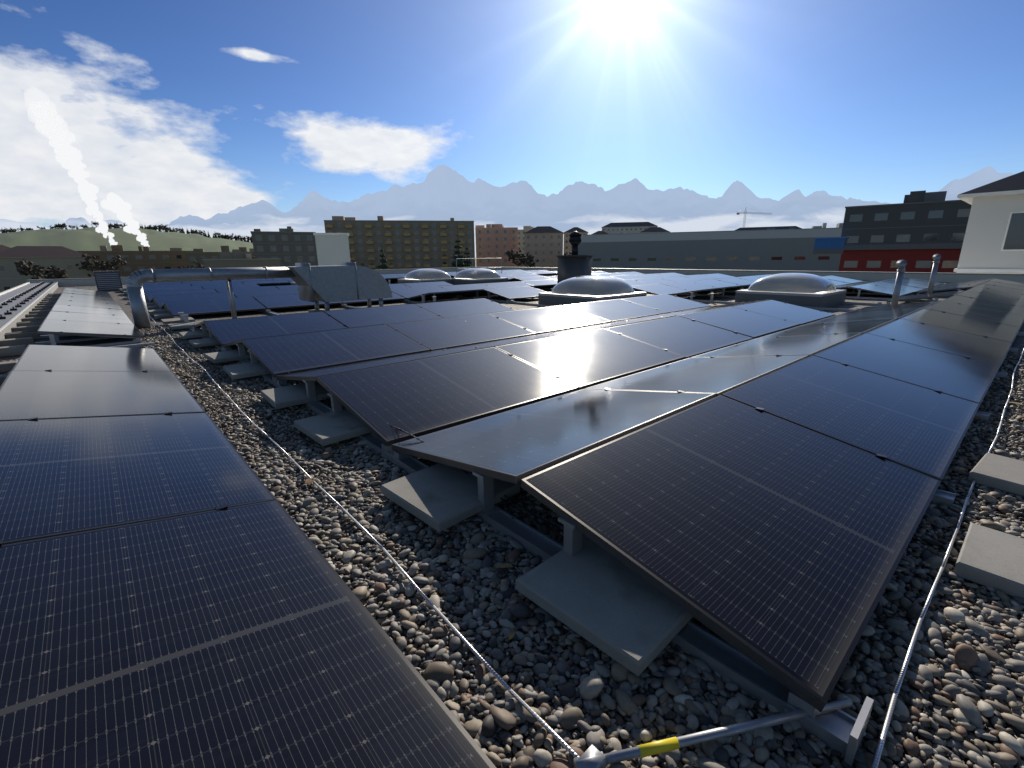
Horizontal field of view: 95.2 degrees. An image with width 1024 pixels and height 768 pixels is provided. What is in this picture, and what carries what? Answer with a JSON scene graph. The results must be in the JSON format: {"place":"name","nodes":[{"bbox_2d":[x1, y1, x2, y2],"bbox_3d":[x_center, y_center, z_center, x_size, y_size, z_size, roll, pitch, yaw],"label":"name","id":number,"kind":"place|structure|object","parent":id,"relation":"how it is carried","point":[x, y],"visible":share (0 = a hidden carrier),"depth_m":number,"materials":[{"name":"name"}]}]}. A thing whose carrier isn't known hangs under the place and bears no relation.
{"place":"outdoors","nodes":[
{"label":"outdoors","id":0,"kind":"place"},
{"bbox_2d":[0,245,9,251],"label":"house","id":1,"kind":"structure","parent":0,"point":[3,248],"depth_m":171.40,"materials":[{"name":"beige glass"}]},
{"bbox_2d":[0,246,93,291],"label":"house","id":2,"kind":"structure","parent":0,"point":[61,257],"depth_m":141.73,"materials":[{"name":"grey glass"}]},
{"bbox_2d":[28,108,117,245],"bbox_3d":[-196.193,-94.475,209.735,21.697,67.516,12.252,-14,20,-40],"label":"steam plume","id":3,"kind":"object","parent":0,"point":[50,123],"depth_m":206.12,"materials":[{"name":"white"}]},
{"bbox_2d":[100,192,149,246],"bbox_3d":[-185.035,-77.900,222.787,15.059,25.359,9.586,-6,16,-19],"label":"steam plume","id":4,"kind":"object","parent":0,"point":[118,205],"depth_m":221.10,"materials":[{"name":"white"}]},
{"bbox_2d":[0,227,252,251],"bbox_3d":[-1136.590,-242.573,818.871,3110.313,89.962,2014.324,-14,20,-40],"label":"hill terrain","id":5,"kind":"structure","parent":0,"point":[88,239],"depth_m":706.92,"materials":[{"name":"green plant"}]},
{"bbox_2d":[0,221,252,242],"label":"trees","id":6,"kind":"object","parent":5,"relation":"on","point":[160,228],"visible":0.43,"depth_m":1151.38,"materials":[{"name":"green plant"}]},
{"bbox_2d":[77,245,193,276],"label":"building","id":7,"kind":"structure","parent":0,"point":[172,258],"depth_m":201.80,"materials":[{"name":"brown glass"}]},
{"bbox_2d":[186,246,254,267],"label":"apartment building","id":8,"kind":"structure","parent":0,"point":[198,255],"depth_m":186.47,"materials":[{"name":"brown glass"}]},
{"bbox_2d":[202,252,280,267],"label":"building","id":9,"kind":"structure","parent":0,"point":[237,260],"depth_m":98.78,"materials":[{"name":"grey glass"}]},
{"bbox_2d":[250,226,317,266],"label":"apartment building","id":10,"kind":"structure","parent":0,"point":[288,246],"depth_m":138.81,"materials":[{"name":"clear glass"}]},
{"bbox_2d":[475,224,517,266],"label":"apartment building","id":11,"kind":"structure","parent":0,"point":[496,240],"depth_m":234.05,"materials":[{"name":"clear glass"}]},
{"bbox_2d":[0,165,1013,257],"bbox_3d":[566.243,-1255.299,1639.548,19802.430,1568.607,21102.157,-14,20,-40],"label":"mountain terrain","id":12,"kind":"structure","parent":0,"point":[443,193],"depth_m":7004.88,"materials":[{"name":"stone"}]},
{"bbox_2d":[0,280,1023,767],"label":"roof gravel","id":13,"kind":"structure","parent":0,"point":[122,298],"depth_m":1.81,"materials":[{"name":"grey gravel"}]},
{"bbox_2d":[0,267,1023,339],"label":"roof parapet","id":14,"kind":"structure","parent":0,"point":[9,322],"depth_m":20.67,"materials":[{"name":"grey metal"}]},
{"bbox_2d":[0,282,53,318],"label":"parapet conductor holders","id":15,"kind":"object","parent":14,"relation":"on","point":[25,300],"visible":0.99,"depth_m":12.48,"materials":[{"name":"grey metal"}]},
{"bbox_2d":[93,271,122,290],"bbox_3d":[-16.636,-4.242,19.278,0.800,0.800,0.720,-14,20,-40],"label":"louvre unit","id":16,"kind":"object","parent":14,"relation":"on","point":[107,280],"visible":0.97,"depth_m":19.01,"materials":[{"name":"grey metal"}]},
{"bbox_2d":[126,262,392,328],"bbox_3d":[-4.968,-1.966,9.860,4.895,1.112,0.880,-14,20,-40],"label":"ventilation duct","id":17,"kind":"object","parent":14,"relation":"on","point":[344,281],"visible":0.93,"depth_m":9.88,"materials":[{"name":"metal"}]},
{"bbox_2d":[398,269,453,284],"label":"skylight dome","id":18,"kind":"structure","parent":14,"relation":"on","point":[424,275],"depth_m":19.37,"materials":[{"name":"plastic"}]},
{"bbox_2d":[456,258,501,272],"bbox_3d":[-1.850,-6.758,27.291,0.044,1.120,3.623,13,21,41],"label":"guard rail","id":19,"kind":"object","parent":14,"relation":"on","point":[480,258],"visible":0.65,"depth_m":27.15,"materials":[{"name":"silver metal"}]},
{"bbox_2d":[453,268,507,284],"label":"skylight dome","id":20,"kind":"structure","parent":14,"relation":"on","point":[475,275],"depth_m":19.36,"materials":[{"name":"plastic"}]},
{"bbox_2d":[0,274,1023,765],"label":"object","id":21,"kind":"object","parent":14,"relation":"on","point":[602,598],"visible":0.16,"depth_m":1.80,"materials":[{"name":"metal"}]},
{"bbox_2d":[197,322,563,537],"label":"dc cables","id":22,"kind":"object","parent":21,"relation":"on","point":[471,473],"visible":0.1,"depth_m":2.20,"materials":[{"name":"black rubber"}]},
{"bbox_2d":[0,270,1023,767],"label":"solar panels","id":23,"kind":"object","parent":21,"relation":"on","point":[158,608],"visible":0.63,"depth_m":2.14,"materials":[{"name":"black glass"}]},
{"bbox_2d":[0,271,1007,545],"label":"panel clamps","id":24,"kind":"object","parent":23,"relation":"on","point":[220,507],"visible":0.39,"depth_m":4.14,"materials":[{"name":"black"}]},
{"bbox_2d":[556,231,592,283],"bbox_3d":[1.881,-3.595,14.056,0.780,1.900,0.780,-14,20,-40],"label":"chimney","id":25,"kind":"object","parent":14,"relation":"on","point":[574,264],"visible":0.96,"depth_m":13.81,"materials":[{"name":"grey metal"}]},
{"bbox_2d":[149,315,1023,767],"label":"lightning cables","id":26,"kind":"object","parent":14,"relation":"on","point":[885,725],"visible":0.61,"depth_m":1.52,"materials":[{"name":"silver metal"}]},
{"bbox_2d":[538,275,646,306],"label":"skylight dome","id":27,"kind":"structure","parent":14,"relation":"on","point":[583,289],"depth_m":10.86,"materials":[{"name":"plastic"}]},
{"bbox_2d":[173,353,1021,639],"bbox_3d":[1.326,-0.180,4.986,7.606,0.018,6.902,-14,20,-40],"label":"dry leaves debris","id":28,"kind":"object","parent":14,"relation":"on","point":[309,481],"visible":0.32,"depth_m":2.52,"materials":[{"name":"brown plant"}]},
{"bbox_2d":[237,437,1023,767],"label":"pebbles","id":29,"kind":"object","parent":14,"relation":"on","point":[961,689],"visible":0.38,"depth_m":1.45,"materials":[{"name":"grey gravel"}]},
{"bbox_2d":[573,698,851,767],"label":"metal rod","id":30,"kind":"object","parent":29,"relation":"on","point":[591,756],"visible":1,"depth_m":1.15,"materials":[{"name":"silver metal"}]},
{"bbox_2d":[953,453,1023,597],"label":"concrete pavers","id":31,"kind":"object","parent":29,"relation":"on","point":[991,558],"visible":1,"depth_m":1.84,"materials":[{"name":"concrete"}]},
{"bbox_2d":[735,273,846,307],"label":"skylight dome","id":32,"kind":"structure","parent":14,"relation":"on","point":[805,289],"depth_m":10.87,"materials":[{"name":"plastic"}]},
{"bbox_2d":[891,260,906,304],"bbox_3d":[7.711,-1.942,9.360,0.241,1.055,0.170,-14,20,-40],"label":"vent pipe","id":33,"kind":"object","parent":14,"relation":"on","point":[901,265],"visible":0.77,"depth_m":9.32,"materials":[{"name":"silver metal"}]},
{"bbox_2d":[927,254,940,299],"bbox_3d":[10.869,-2.766,12.082,0.241,1.145,0.170,-14,20,-40],"label":"vent pipe","id":34,"kind":"object","parent":14,"relation":"on","point":[936,258],"visible":0.88,"depth_m":12.05,"materials":[{"name":"silver metal"}]},
{"bbox_2d":[0,0,1023,227],"label":"sky","id":35,"kind":"structure","parent":0,"point":[173,109],"materials":[{"name":"blue"}]},
{"bbox_2d":[523,226,563,267],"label":"apartment building","id":36,"kind":"structure","parent":0,"point":[543,245],"depth_m":219.40,"materials":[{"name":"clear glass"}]},
{"bbox_2d":[601,222,657,233],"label":"white house","id":37,"kind":"structure","parent":0,"point":[624,227],"depth_m":383.31,"materials":[{"name":"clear glass"}]},
{"bbox_2d":[571,223,842,270],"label":"industrial hall","id":38,"kind":"structure","parent":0,"point":[782,249],"depth_m":164.05,"materials":[{"name":"grey metal"}]},
{"bbox_2d":[813,237,845,253],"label":"blue sign","id":39,"kind":"object","parent":38,"relation":"attached to","point":[828,245],"visible":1,"depth_m":94.60,"materials":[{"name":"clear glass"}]},
{"bbox_2d":[736,226,802,229],"bbox_3d":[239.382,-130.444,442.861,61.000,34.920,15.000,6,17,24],"label":"roof","id":40,"kind":"structure","parent":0,"point":[765,228],"depth_m":437.04,"materials":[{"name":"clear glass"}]},
{"bbox_2d":[953,171,1023,273],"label":"white house","id":41,"kind":"structure","parent":0,"point":[993,241],"depth_m":20.62,"materials":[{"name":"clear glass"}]},
{"label":"town ground","id":42,"kind":"structure","parent":0,"visible":0},
{"bbox_2d":[14,240,570,279],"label":"town trees","id":43,"kind":"object","parent":42,"relation":"on","point":[53,273],"visible":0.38,"depth_m":144.29,"materials":[{"name":"green plant"}]},
{"bbox_2d":[313,233,350,265],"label":"building","id":44,"kind":"structure","parent":42,"relation":"on","point":[332,248],"depth_m":54.54,"materials":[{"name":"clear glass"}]},
{"bbox_2d":[323,216,474,269],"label":"block long apartments","id":45,"kind":"structure","parent":42,"relation":"on","point":[412,244],"depth_m":194.62,"materials":[{"name":"beige paint"}]},
{"bbox_2d":[518,226,534,266],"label":"cream house","id":46,"kind":"structure","parent":42,"relation":"on","point":[521,237],"depth_m":309.55,"materials":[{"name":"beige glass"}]},
{"bbox_2d":[563,227,588,254],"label":"tan house","id":47,"kind":"structure","parent":42,"relation":"on","point":[567,247],"depth_m":279.71,"materials":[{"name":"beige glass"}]},
{"bbox_2d":[593,231,607,233],"bbox_3d":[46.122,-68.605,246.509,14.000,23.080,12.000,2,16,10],"label":"roof","id":48,"kind":"structure","parent":42,"relation":"on","point":[600,232],"depth_m":241.75,"materials":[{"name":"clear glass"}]},
{"bbox_2d":[639,227,669,232],"bbox_3d":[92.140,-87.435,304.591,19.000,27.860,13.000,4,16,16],"label":"roof","id":49,"kind":"structure","parent":42,"relation":"on","point":[655,230],"depth_m":297.73,"materials":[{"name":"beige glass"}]},
{"bbox_2d":[737,211,770,225],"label":"tower crane","id":50,"kind":"object","parent":42,"relation":"on","point":[746,212],"visible":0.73,"depth_m":598.14,"materials":[{"name":"grey metal"}]},
{"bbox_2d":[839,249,960,272],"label":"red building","id":51,"kind":"structure","parent":42,"relation":"on","point":[919,260],"depth_m":91.45,"materials":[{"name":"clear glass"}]},
{"bbox_2d":[841,190,971,249],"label":"building","id":52,"kind":"structure","parent":51,"relation":"on","point":[924,219],"depth_m":89.61,"materials":[{"name":"grey paint"}]}
]}

